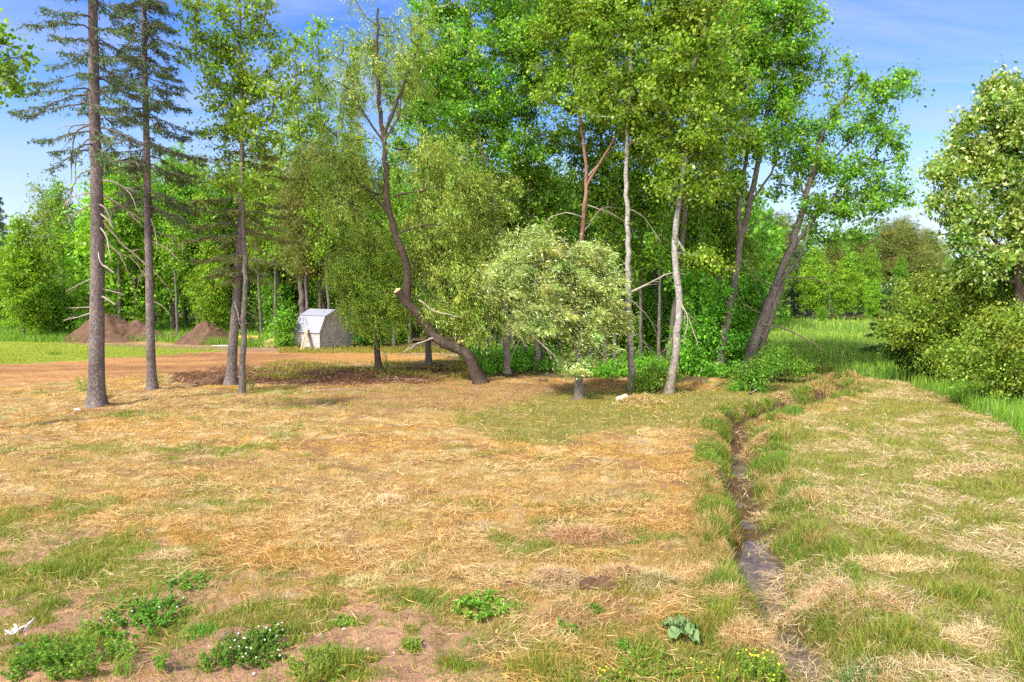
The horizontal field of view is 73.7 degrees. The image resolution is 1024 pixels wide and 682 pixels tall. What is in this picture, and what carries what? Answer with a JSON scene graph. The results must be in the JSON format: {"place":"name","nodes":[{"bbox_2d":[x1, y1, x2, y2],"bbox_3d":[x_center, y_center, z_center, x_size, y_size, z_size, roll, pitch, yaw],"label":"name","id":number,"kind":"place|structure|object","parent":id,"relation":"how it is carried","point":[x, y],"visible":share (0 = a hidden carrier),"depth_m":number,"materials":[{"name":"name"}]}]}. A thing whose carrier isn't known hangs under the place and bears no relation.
{"place":"outdoors","nodes":[
{"label":"outdoors","id":0,"kind":"place"},
{"bbox_2d":[0,293,1023,681],"bbox_3d":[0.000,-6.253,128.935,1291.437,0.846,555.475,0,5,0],"label":"ground","id":1,"kind":"structure","parent":0,"point":[48,373],"depth_m":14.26,"materials":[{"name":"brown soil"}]},
{"bbox_2d":[0,8,56,108],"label":"maple tree","id":2,"kind":"object","parent":1,"relation":"on","point":[8,69],"visible":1,"depth_m":16.62,"materials":[{"name":"green plant"}]},
{"bbox_2d":[0,213,59,339],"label":"maple tree","id":3,"kind":"object","parent":1,"relation":"on","point":[18,256],"visible":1,"depth_m":49.31,"materials":[{"name":"green plant"}]},
{"bbox_2d":[13,173,66,283],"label":"birch tree","id":4,"kind":"object","parent":1,"relation":"on","point":[36,216],"visible":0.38,"depth_m":63.21,"materials":[{"name":"green plant"}]},
{"bbox_2d":[0,633,82,681],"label":"weed clump","id":5,"kind":"object","parent":1,"relation":"on","point":[23,659],"visible":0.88,"depth_m":7.07,"materials":[{"name":"green plant"}]},
{"bbox_2d":[17,270,87,334],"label":"hazel bush","id":6,"kind":"object","parent":1,"relation":"on","point":[60,315],"visible":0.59,"depth_m":52.89,"materials":[{"name":"green plant"}]},
{"bbox_2d":[33,176,74,317],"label":"aspen sapling","id":7,"kind":"object","parent":1,"relation":"on","point":[61,209],"visible":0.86,"depth_m":53.50,"materials":[{"name":"green plant"}]},
{"bbox_2d":[5,0,166,407],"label":"spruce tree","id":8,"kind":"object","parent":1,"relation":"on","point":[96,394],"visible":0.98,"depth_m":22.10,"materials":[{"name":"green plant"}]},
{"bbox_2d":[34,629,139,680],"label":"weed clump","id":9,"kind":"object","parent":1,"relation":"on","point":[61,669],"visible":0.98,"depth_m":7.05,"materials":[{"name":"green plant"}]},
{"bbox_2d":[40,149,165,327],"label":"maple tree","id":10,"kind":"object","parent":1,"relation":"on","point":[80,240],"visible":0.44,"depth_m":53.06,"materials":[{"name":"green plant"}]},
{"bbox_2d":[60,313,164,342],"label":"earth mound","id":11,"kind":"object","parent":1,"relation":"on","point":[115,325],"visible":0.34,"depth_m":48.91,"materials":[{"name":"soil"}]},
{"bbox_2d":[0,339,227,363],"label":"lawn grass","id":12,"kind":"structure","parent":1,"relation":"on","point":[74,352],"depth_m":41.27,"materials":[{"name":"green plant"}]},
{"bbox_2d":[85,163,142,319],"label":"aspen sapling","id":13,"kind":"object","parent":1,"relation":"on","point":[114,187],"visible":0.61,"depth_m":52.13,"materials":[{"name":"green plant"}]},
{"bbox_2d":[104,195,153,318],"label":"aspen sapling","id":14,"kind":"object","parent":1,"relation":"on","point":[138,253],"visible":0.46,"depth_m":53.27,"materials":[{"name":"green plant"}]},
{"bbox_2d":[89,587,190,638],"bbox_3d":[-4.450,3.277,8.228,1.104,0.222,1.136,0,5,0],"label":"clover clump","id":15,"kind":"object","parent":1,"relation":"on","point":[143,612],"visible":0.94,"depth_m":8.20,"materials":[{"name":"green plant"}]},
{"bbox_2d":[82,0,209,390],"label":"spruce tree","id":16,"kind":"object","parent":1,"relation":"on","point":[147,29],"visible":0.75,"depth_m":25.30,"materials":[{"name":"green plant"}]},
{"bbox_2d":[128,140,215,331],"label":"oak tree","id":17,"kind":"object","parent":1,"relation":"on","point":[167,277],"visible":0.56,"depth_m":54.64,"materials":[{"name":"green plant"}]},
{"bbox_2d":[155,187,197,333],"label":"aspen sapling","id":18,"kind":"object","parent":1,"relation":"on","point":[175,262],"visible":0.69,"depth_m":51.49,"materials":[{"name":"green plant"}]},
{"bbox_2d":[174,321,228,344],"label":"earth mound","id":19,"kind":"object","parent":1,"relation":"on","point":[205,329],"visible":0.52,"depth_m":46.52,"materials":[{"name":"soil"}]},
{"bbox_2d":[179,240,232,330],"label":"maple tree","id":20,"kind":"object","parent":1,"relation":"on","point":[212,305],"visible":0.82,"depth_m":52.16,"materials":[{"name":"green plant"}]},
{"bbox_2d":[185,165,229,321],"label":"aspen sapling","id":21,"kind":"object","parent":1,"relation":"on","point":[202,193],"visible":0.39,"depth_m":53.15,"materials":[{"name":"green plant"}]},
{"bbox_2d":[191,159,249,327],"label":"ash tree","id":22,"kind":"object","parent":1,"relation":"on","point":[223,193],"visible":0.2,"depth_m":55.59,"materials":[{"name":"green plant"}]},
{"bbox_2d":[0,318,470,379],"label":"rank grass","id":23,"kind":"structure","parent":1,"relation":"on","point":[8,333],"depth_m":42.80,"materials":[{"name":"green plant"}]},
{"bbox_2d":[169,0,303,393],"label":"aspen tree","id":24,"kind":"object","parent":1,"relation":"on","point":[242,125],"visible":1,"depth_m":24.30,"materials":[{"name":"green plant"}]},
{"bbox_2d":[180,79,307,385],"bbox_3d":[-10.593,-4.221,27.156,4.951,12.048,5.211,0,5,0],"label":"spruce tree","id":25,"kind":"object","parent":1,"relation":"on","point":[231,377],"visible":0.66,"depth_m":27.09,"materials":[{"name":"green plant"}]},
{"bbox_2d":[201,154,293,329],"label":"oak tree","id":26,"kind":"object","parent":1,"relation":"on","point":[250,288],"visible":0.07,"depth_m":56.77,"materials":[{"name":"green plant"}]},
{"bbox_2d":[207,621,295,668],"bbox_3d":[-2.835,3.350,7.461,0.838,0.242,0.895,-4,6,-39],"label":"clover clump","id":27,"kind":"object","parent":1,"relation":"on","point":[259,640],"visible":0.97,"depth_m":7.45,"materials":[{"name":"green plant"}]},
{"bbox_2d":[235,184,278,334],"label":"aspen sapling","id":28,"kind":"object","parent":1,"relation":"on","point":[259,242],"visible":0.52,"depth_m":51.55,"materials":[{"name":"green plant"}]},
{"bbox_2d":[232,143,296,329],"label":"pine tree","id":29,"kind":"object","parent":1,"relation":"on","point":[268,266],"visible":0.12,"depth_m":53.41,"materials":[{"name":"green plant"}]},
{"bbox_2d":[248,268,298,333],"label":"hazel bush","id":30,"kind":"object","parent":1,"relation":"on","point":[267,301],"visible":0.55,"depth_m":54.40,"materials":[{"name":"green plant"}]},
{"bbox_2d":[257,166,293,334],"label":"aspen sapling","id":31,"kind":"object","parent":1,"relation":"on","point":[270,250],"visible":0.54,"depth_m":49.10,"materials":[{"name":"green plant"}]},
{"bbox_2d":[261,305,301,347],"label":"elder bush","id":32,"kind":"object","parent":1,"relation":"on","point":[286,322],"visible":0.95,"depth_m":43.30,"materials":[{"name":"green plant"}]},
{"bbox_2d":[261,30,331,314],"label":"poplar tree","id":33,"kind":"object","parent":1,"relation":"on","point":[297,41],"visible":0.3,"depth_m":50.72,"materials":[{"name":"green plant"}]},
{"bbox_2d":[260,154,343,310],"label":"pine tree","id":34,"kind":"object","parent":1,"relation":"on","point":[301,267],"visible":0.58,"depth_m":47.91,"materials":[{"name":"green plant"}]},
{"bbox_2d":[279,13,348,308],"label":"poplar tree","id":35,"kind":"object","parent":1,"relation":"on","point":[319,110],"visible":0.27,"depth_m":51.69,"materials":[{"name":"green plant"}]},
{"bbox_2d":[277,133,353,308],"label":"pine tree","id":36,"kind":"object","parent":1,"relation":"on","point":[322,260],"visible":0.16,"depth_m":48.98,"materials":[{"name":"green plant"}]},
{"bbox_2d":[283,640,350,681],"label":"weed clump","id":37,"kind":"object","parent":1,"relation":"on","point":[294,665],"visible":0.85,"depth_m":7.10,"materials":[{"name":"green plant"}]},
{"bbox_2d":[167,362,468,388],"bbox_3d":[-8.677,1.481,30.528,14.515,0.722,8.301,0,5,0],"label":"wood debris","id":38,"kind":"object","parent":1,"relation":"on","point":[312,381],"visible":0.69,"depth_m":29.67,"materials":[{"name":"wood"},{"name":"bark"}]},
{"bbox_2d":[294,160,345,308],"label":"aspen sapling","id":39,"kind":"object","parent":1,"relation":"on","point":[323,239],"visible":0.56,"depth_m":46.32,"materials":[{"name":"green plant"}]},
{"bbox_2d":[293,309,351,348],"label":"shed","id":40,"kind":"structure","parent":1,"relation":"on","point":[322,332],"depth_m":43.63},
{"bbox_2d":[324,42,382,315],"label":"poplar tree","id":41,"kind":"object","parent":1,"relation":"on","point":[351,131],"visible":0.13,"depth_m":50.55,"materials":[{"name":"green plant"}]},
{"bbox_2d":[333,568,389,593],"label":"hay heap","id":42,"kind":"object","parent":1,"relation":"on","point":[360,579],"visible":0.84,"depth_m":9.06,"materials":[{"name":"plant"}]},
{"bbox_2d":[332,160,400,316],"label":"ash tree","id":43,"kind":"object","parent":1,"relation":"on","point":[374,216],"visible":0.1,"depth_m":50.36,"materials":[{"name":"green plant"}]},
{"bbox_2d":[309,212,432,371],"bbox_3d":[-6.198,-2.213,30.900,5.899,7.336,4.778,0,5,0],"label":"willow tree","id":44,"kind":"object","parent":1,"relation":"on","point":[365,294],"visible":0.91,"depth_m":30.53,"materials":[{"name":"green plant"}]},
{"bbox_2d":[0,309,769,378],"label":"undergrowth","id":45,"kind":"object","parent":1,"relation":"on","point":[495,357],"visible":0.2,"depth_m":32.02,"materials":[{"name":"green plant"}]},
{"bbox_2d":[280,0,530,384],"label":"willow tree","id":46,"kind":"object","parent":1,"relation":"on","point":[434,244],"visible":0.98,"depth_m":27.59,"materials":[{"name":"green plant"}]},
{"bbox_2d":[376,50,470,364],"bbox_3d":[-4.391,-6.521,33.969,4.906,15.453,5.557,0,5,0],"label":"aspen tree","id":47,"kind":"object","parent":1,"relation":"on","point":[428,351],"visible":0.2,"depth_m":32.97,"materials":[{"name":"green plant"}]},
{"bbox_2d":[451,586,511,621],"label":"weed clump","id":48,"kind":"object","parent":1,"relation":"on","point":[475,601],"visible":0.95,"depth_m":8.40,"materials":[{"name":"green plant"}]},
{"bbox_2d":[401,0,564,373],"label":"aspen tree","id":49,"kind":"object","parent":1,"relation":"on","point":[454,82],"visible":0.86,"depth_m":29.73,"materials":[{"name":"green plant"}]},
{"bbox_2d":[0,176,986,329],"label":"woods","id":50,"kind":"object","parent":1,"relation":"on","point":[775,234],"visible":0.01,"depth_m":63.25,"materials":[{"name":"green plant"}]},
{"bbox_2d":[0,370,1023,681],"bbox_3d":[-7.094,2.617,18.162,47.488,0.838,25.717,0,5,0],"label":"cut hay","id":51,"kind":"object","parent":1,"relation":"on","point":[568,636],"visible":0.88,"depth_m":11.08,"materials":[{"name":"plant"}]},
{"bbox_2d":[500,645,574,681],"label":"grass tuft","id":52,"kind":"object","parent":1,"relation":"on","point":[535,660],"visible":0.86,"depth_m":7.05,"materials":[{"name":"green plant"}]},
{"bbox_2d":[480,0,595,367],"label":"aspen tree","id":53,"kind":"object","parent":1,"relation":"on","point":[529,209],"visible":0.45,"depth_m":31.86,"materials":[{"name":"green plant"}]},
{"bbox_2d":[510,559,589,593],"bbox_3d":[0.571,3.229,9.291,1.243,0.535,0.964,0,5,0],"label":"hay heap","id":54,"kind":"object","parent":1,"relation":"on","point":[558,576],"visible":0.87,"depth_m":9.18,"materials":[{"name":"plant"}]},
{"bbox_2d":[512,593,608,632],"bbox_3d":[0.594,3.288,8.181,1.313,0.509,0.810,0,5,0],"label":"hay heap","id":55,"kind":"object","parent":1,"relation":"on","point":[564,610],"visible":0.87,"depth_m":8.13,"materials":[{"name":"plant"}]},
{"bbox_2d":[473,216,648,399],"bbox_3d":[1.689,-1.123,23.930,6.156,6.479,3.712,0,5,0],"label":"willow tree","id":56,"kind":"object","parent":1,"relation":"on","point":[508,273],"visible":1,"depth_m":23.57,"materials":[{"name":"green plant"}]},
{"bbox_2d":[512,0,627,379],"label":"aspen tree","id":57,"kind":"object","parent":1,"relation":"on","point":[561,70],"visible":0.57,"depth_m":27.86,"materials":[{"name":"green plant"}]},
{"bbox_2d":[513,518,644,550],"bbox_3d":[1.048,3.073,10.825,2.336,0.476,1.134,0,5,0],"label":"hay heap","id":58,"kind":"object","parent":1,"relation":"on","point":[576,535],"visible":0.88,"depth_m":10.70,"materials":[{"name":"plant"}]},
{"bbox_2d":[554,3,651,363],"bbox_3d":[4.407,-9.185,33.273,5.587,20.904,5.638,0,5,0],"label":"aspen tree","id":59,"kind":"object","parent":1,"relation":"on","point":[591,145],"visible":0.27,"depth_m":33.09,"materials":[{"name":"green plant"}]},
{"bbox_2d":[586,158,639,360],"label":"aspen sapling","id":60,"kind":"object","parent":1,"relation":"on","point":[612,189],"visible":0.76,"depth_m":32.26,"materials":[{"name":"green plant"}]},
{"bbox_2d":[545,0,687,390],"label":"aspen tree","id":61,"kind":"object","parent":1,"relation":"on","point":[595,31],"visible":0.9,"depth_m":25.06,"materials":[{"name":"green plant"}]},
{"bbox_2d":[580,558,658,590],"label":"hay heap","id":62,"kind":"object","parent":1,"relation":"on","point":[608,572],"visible":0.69,"depth_m":9.17,"materials":[{"name":"plant"}]},
{"bbox_2d":[621,160,667,357],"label":"aspen sapling","id":63,"kind":"object","parent":1,"relation":"on","point":[641,264],"visible":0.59,"depth_m":32.51,"materials":[{"name":"green plant"}]},
{"bbox_2d":[609,645,681,681],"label":"weed clump","id":64,"kind":"object","parent":1,"relation":"on","point":[646,651],"visible":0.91,"depth_m":7.14,"materials":[{"name":"green plant"}]},
{"bbox_2d":[609,282,685,359],"bbox_3d":[7.246,-0.624,36.489,4.713,5.539,3.786,0,4,19],"label":"hazel bush","id":65,"kind":"object","parent":1,"relation":"on","point":[649,332],"visible":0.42,"depth_m":35.86,"materials":[{"name":"green plant"}]},
{"bbox_2d":[624,358,687,393],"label":"nettle clump","id":66,"kind":"object","parent":1,"relation":"on","point":[649,382],"visible":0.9,"depth_m":25.39,"materials":[{"name":"green plant"}]},
{"bbox_2d":[632,160,683,359],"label":"aspen sapling","id":67,"kind":"object","parent":1,"relation":"on","point":[661,250],"visible":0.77,"depth_m":31.21,"materials":[{"name":"green plant"}]},
{"bbox_2d":[621,565,694,595],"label":"hay heap","id":68,"kind":"object","parent":1,"relation":"on","point":[653,580],"visible":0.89,"depth_m":8.99,"materials":[{"name":"plant"}]},
{"bbox_2d":[609,0,724,363],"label":"aspen tree","id":69,"kind":"object","parent":1,"relation":"on","point":[637,190],"visible":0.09,"depth_m":31.75,"materials":[{"name":"green plant"}]},
{"bbox_2d":[662,614,699,644],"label":"burdock plant","id":70,"kind":"object","parent":1,"relation":"on","point":[689,631],"visible":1,"depth_m":7.67,"materials":[{"name":"green plant"}]},
{"bbox_2d":[638,559,750,594],"bbox_3d":[2.511,3.334,9.370,1.849,0.816,0.936,0,5,0],"label":"hay heap","id":71,"kind":"object","parent":1,"relation":"on","point":[687,575],"visible":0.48,"depth_m":9.36,"materials":[{"name":"plant"}]},
{"bbox_2d":[629,0,769,393],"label":"aspen tree","id":72,"kind":"object","parent":1,"relation":"on","point":[688,96],"visible":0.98,"depth_m":23.99,"materials":[{"name":"green plant"}]},
{"bbox_2d":[673,158,735,341],"bbox_3d":[8.857,-3.643,31.903,3.035,10.154,2.066,1,4,16],"label":"aspen sapling","id":73,"kind":"object","parent":1,"relation":"on","point":[699,224],"visible":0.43,"depth_m":31.78,"materials":[{"name":"green plant"}]},
{"bbox_2d":[657,267,754,376],"bbox_3d":[8.606,-0.979,30.825,4.375,5.506,3.826,0,5,0],"label":"elder bush","id":74,"kind":"object","parent":1,"relation":"on","point":[713,307],"visible":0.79,"depth_m":30.04,"materials":[{"name":"green plant"}]},
{"bbox_2d":[669,2,787,359],"bbox_3d":[10.565,-9.082,34.481,5.965,20.629,5.534,0,5,0],"label":"aspen tree","id":75,"kind":"object","parent":1,"relation":"on","point":[719,216],"visible":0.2,"depth_m":33.88,"materials":[{"name":"green plant"}]},
{"bbox_2d":[686,574,782,637],"bbox_3d":[2.880,3.438,8.613,1.376,0.912,0.974,0,5,0],"label":"hay heap","id":76,"kind":"object","parent":1,"relation":"on","point":[730,586],"visible":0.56,"depth_m":8.61,"materials":[{"name":"plant"}]},
{"bbox_2d":[713,164,759,278],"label":"aspen sapling","id":77,"kind":"object","parent":1,"relation":"on","point":[732,258],"visible":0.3,"depth_m":34.48,"materials":[{"name":"green plant"}]},
{"bbox_2d":[704,263,790,361],"bbox_3d":[11.290,-1.302,33.497,4.475,5.221,3.547,2,5,22],"label":"elder bush","id":78,"kind":"object","parent":1,"relation":"on","point":[749,296],"visible":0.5,"depth_m":33.02,"materials":[{"name":"green plant"}]},
{"bbox_2d":[717,348,794,392],"bbox_3d":[9.174,1.472,26.034,2.936,2.429,1.942,0,5,0],"label":"bramble bush","id":79,"kind":"object","parent":1,"relation":"on","point":[763,369],"visible":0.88,"depth_m":25.80,"materials":[{"name":"green plant"}]},
{"bbox_2d":[714,606,802,681],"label":"hay heap","id":80,"kind":"object","parent":1,"relation":"on","point":[757,637],"visible":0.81,"depth_m":7.55,"materials":[{"name":"plant"}]},
{"bbox_2d":[736,648,787,681],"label":"goldenrod plant","id":81,"kind":"object","parent":1,"relation":"on","point":[768,668],"visible":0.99,"depth_m":6.93,"materials":[{"name":"green plant"}]},
{"bbox_2d":[686,0,848,374],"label":"aspen tree","id":82,"kind":"object","parent":1,"relation":"on","point":[768,45],"visible":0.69,"depth_m":28.80,"materials":[{"name":"green plant"}]},
{"bbox_2d":[744,339,820,382],"bbox_3d":[11.222,0.966,28.046,3.025,2.160,2.229,0,5,0],"label":"bramble bush","id":83,"kind":"object","parent":1,"relation":"on","point":[797,366],"visible":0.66,"depth_m":27.96,"materials":[{"name":"green plant"}]},
{"bbox_2d":[777,221,809,317],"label":"spruce tree","id":84,"kind":"object","parent":1,"relation":"on","point":[792,292],"visible":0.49,"depth_m":83.29,"materials":[{"name":"green plant"}]},
{"bbox_2d":[766,567,860,625],"bbox_3d":[4.161,3.457,9.089,1.603,0.918,1.013,0,5,0],"label":"hay heap","id":85,"kind":"object","parent":1,"relation":"on","point":[811,594],"visible":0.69,"depth_m":9.04,"materials":[{"name":"plant"}]},
{"bbox_2d":[792,245,836,319],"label":"maple tree","id":86,"kind":"object","parent":1,"relation":"on","point":[815,298],"visible":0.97,"depth_m":79.09,"materials":[{"name":"green plant"}]},
{"bbox_2d":[688,360,967,681],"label":"bank grass","id":87,"kind":"structure","parent":1,"relation":"on","point":[723,510],"depth_m":12.38,"materials":[{"name":"green plant"}]},
{"bbox_2d":[736,48,935,373],"bbox_3d":[13.718,-5.335,29.515,8.012,14.021,3.956,0,5,0],"label":"aspen tree","id":88,"kind":"object","parent":1,"relation":"on","point":[839,207],"visible":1,"depth_m":29.02,"materials":[{"name":"green plant"}]},
{"bbox_2d":[828,251,870,319],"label":"maple tree","id":89,"kind":"object","parent":1,"relation":"on","point":[850,290],"visible":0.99,"depth_m":78.32,"materials":[{"name":"green plant"}]},
{"bbox_2d":[854,243,887,318],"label":"oak tree","id":90,"kind":"object","parent":1,"relation":"on","point":[870,270],"visible":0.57,"depth_m":81.10,"materials":[{"name":"green plant"}]},
{"bbox_2d":[861,279,887,320],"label":"maple tree","id":91,"kind":"object","parent":1,"relation":"on","point":[872,294],"visible":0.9,"depth_m":75.69,"materials":[{"name":"green plant"}]},
{"bbox_2d":[809,578,944,619],"bbox_3d":[4.585,3.324,8.593,1.749,0.649,1.120,0,5,0],"label":"hay heap","id":92,"kind":"object","parent":1,"relation":"on","point":[895,597],"visible":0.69,"depth_m":8.52,"materials":[{"name":"plant"}]},
{"bbox_2d":[800,549,962,578],"bbox_3d":[5.342,3.240,9.767,2.501,0.521,0.869,0,5,0],"label":"hay heap","id":93,"kind":"object","parent":1,"relation":"on","point":[875,560],"visible":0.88,"depth_m":9.71,"materials":[{"name":"plant"}]},
{"bbox_2d":[747,315,1023,438],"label":"meadow grass","id":94,"kind":"structure","parent":1,"relation":"on","point":[1008,411],"depth_m":33.52,"materials":[{"name":"green plant"}]},
{"bbox_2d":[859,276,915,355],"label":"spruce tree","id":95,"kind":"object","parent":1,"relation":"on","point":[886,292],"visible":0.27,"depth_m":39.01,"materials":[{"name":"green plant"}]},
{"bbox_2d":[855,216,926,311],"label":"pine tree","id":96,"kind":"object","parent":1,"relation":"on","point":[889,250],"visible":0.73,"depth_m":88.07,"materials":[{"name":"green plant"}]},
{"bbox_2d":[877,332,934,378],"bbox_3d":[17.449,0.544,29.163,3.840,2.498,2.491,0,5,0],"label":"hawthorn shrub","id":97,"kind":"object","parent":1,"relation":"on","point":[896,356],"visible":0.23,"depth_m":29.06,"materials":[{"name":"green plant"}]},
{"bbox_2d":[883,211,950,309],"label":"pine tree","id":98,"kind":"object","parent":1,"relation":"on","point":[914,232],"visible":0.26,"depth_m":89.62,"materials":[{"name":"green plant"}]},
{"bbox_2d":[905,244,946,289],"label":"pine tree","id":99,"kind":"object","parent":1,"relation":"on","point":[926,256],"visible":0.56,"depth_m":87.08,"materials":[{"name":"green plant"}]},
{"bbox_2d":[860,255,1023,384],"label":"hawthorn shrub","id":100,"kind":"object","parent":1,"relation":"on","point":[943,311],"visible":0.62,"depth_m":27.09,"materials":[{"name":"green plant"}]},
{"bbox_2d":[907,55,1023,319],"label":"maple tree","id":101,"kind":"object","parent":1,"relation":"on","point":[987,162],"visible":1,"depth_m":24.77,"materials":[{"name":"green plant"}]},
{"bbox_2d":[911,614,1023,663],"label":"hay heap","id":102,"kind":"object","parent":1,"relation":"on","point":[967,634],"visible":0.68,"depth_m":7.56,"materials":[{"name":"plant"}]},
{"bbox_2d":[912,457,1023,477],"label":"hay heap","id":103,"kind":"object","parent":1,"relation":"on","point":[969,468],"visible":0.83,"depth_m":14.74,"materials":[{"name":"plant"}]},
{"bbox_2d":[921,295,1023,404],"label":"hawthorn shrub","id":104,"kind":"object","parent":1,"relation":"on","point":[1006,354],"visible":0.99,"depth_m":22.38,"materials":[{"name":"green plant"}]},
{"bbox_2d":[0,0,1023,291],"label":"sky","id":105,"kind":"structure","parent":0,"point":[954,43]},
{"bbox_2d":[730,455,826,681],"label":"water","id":106,"kind":"structure","parent":0,"point":[751,565],"depth_m":10.11,"materials":[{"name":"grey liquid"}]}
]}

